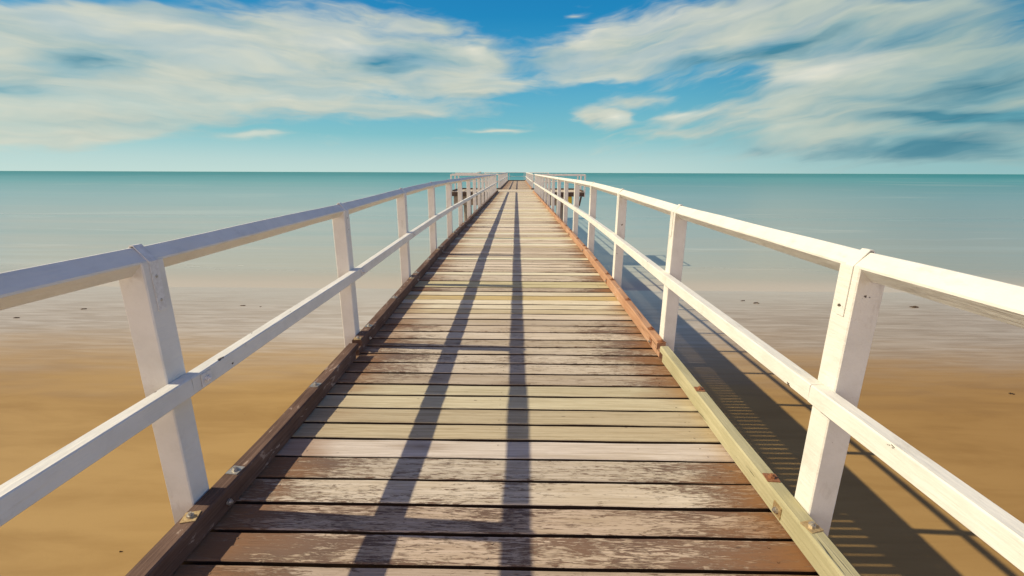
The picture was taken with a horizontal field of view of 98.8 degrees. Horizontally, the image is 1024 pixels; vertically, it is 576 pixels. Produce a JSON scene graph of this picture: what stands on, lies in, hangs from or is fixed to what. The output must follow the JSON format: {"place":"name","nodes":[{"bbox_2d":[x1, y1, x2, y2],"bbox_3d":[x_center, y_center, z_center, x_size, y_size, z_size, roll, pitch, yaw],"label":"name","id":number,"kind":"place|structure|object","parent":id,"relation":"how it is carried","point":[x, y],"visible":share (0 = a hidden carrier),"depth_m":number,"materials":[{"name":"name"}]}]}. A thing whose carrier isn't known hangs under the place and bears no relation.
{"place":"outdoors","nodes":[
{"label":"outdoors","id":0,"kind":"place"},
{"bbox_2d":[0,286,1023,575],"bbox_3d":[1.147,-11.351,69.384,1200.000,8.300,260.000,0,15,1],"label":"sand","id":1,"kind":"structure","parent":0,"point":[942,384],"depth_m":9.56,"materials":[{"name":"brown sand"}]},
{"bbox_2d":[125,180,859,575],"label":"pier","id":2,"kind":"structure","parent":1,"relation":"on","point":[505,382],"depth_m":2.15,"materials":[{"name":"wood"}]},
{"bbox_2d":[0,174,496,526],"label":"railing","id":3,"kind":"object","parent":2,"relation":"attached to","point":[171,387],"visible":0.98,"depth_m":1.61,"materials":[{"name":"white paint"}]},
{"bbox_2d":[450,174,497,188],"bbox_3d":[-2.471,-7.009,29.787,2.886,1.450,3.712,0,15,1],"label":"railing","id":4,"kind":"object","parent":2,"relation":"attached to","point":[454,175],"visible":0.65,"depth_m":27.84,"materials":[{"name":"white paint"}]},
{"bbox_2d":[498,172,507,187],"bbox_3d":[-0.751,-11.024,44.840,0.151,1.550,27.694,0,15,1],"label":"railing","id":5,"kind":"object","parent":2,"relation":"attached to","point":[502,178],"visible":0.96,"depth_m":37.99,"materials":[{"name":"white paint"}]},
{"bbox_2d":[525,172,533,187],"bbox_3d":[1.653,-11.007,44.802,0.149,1.552,27.694,0,15,1],"label":"railing","id":6,"kind":"object","parent":2,"relation":"attached to","point":[529,178],"visible":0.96,"depth_m":36.39,"materials":[{"name":"white paint"}]},
{"bbox_2d":[534,174,585,197],"bbox_3d":[3.120,-6.968,29.701,3.182,1.451,3.712,0,15,1],"label":"railing","id":7,"kind":"object","parent":2,"relation":"attached to","point":[580,175],"visible":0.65,"depth_m":27.75,"materials":[{"name":"white paint"}]},
{"bbox_2d":[534,174,1023,572],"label":"railing","id":8,"kind":"object","parent":2,"relation":"attached to","point":[831,395],"visible":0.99,"depth_m":1.53,"materials":[{"name":"white paint"}]},
{"bbox_2d":[0,171,1023,292],"bbox_3d":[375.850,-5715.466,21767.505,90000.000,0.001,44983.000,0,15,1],"label":"water","id":9,"kind":"structure","parent":0,"point":[971,224],"depth_m":56.12,"materials":[{"name":"teal liquid"}]},
{"bbox_2d":[0,0,1023,173],"label":"sky","id":10,"kind":"structure","parent":0,"point":[472,86],"materials":[{"name":"blue"}]}
]}

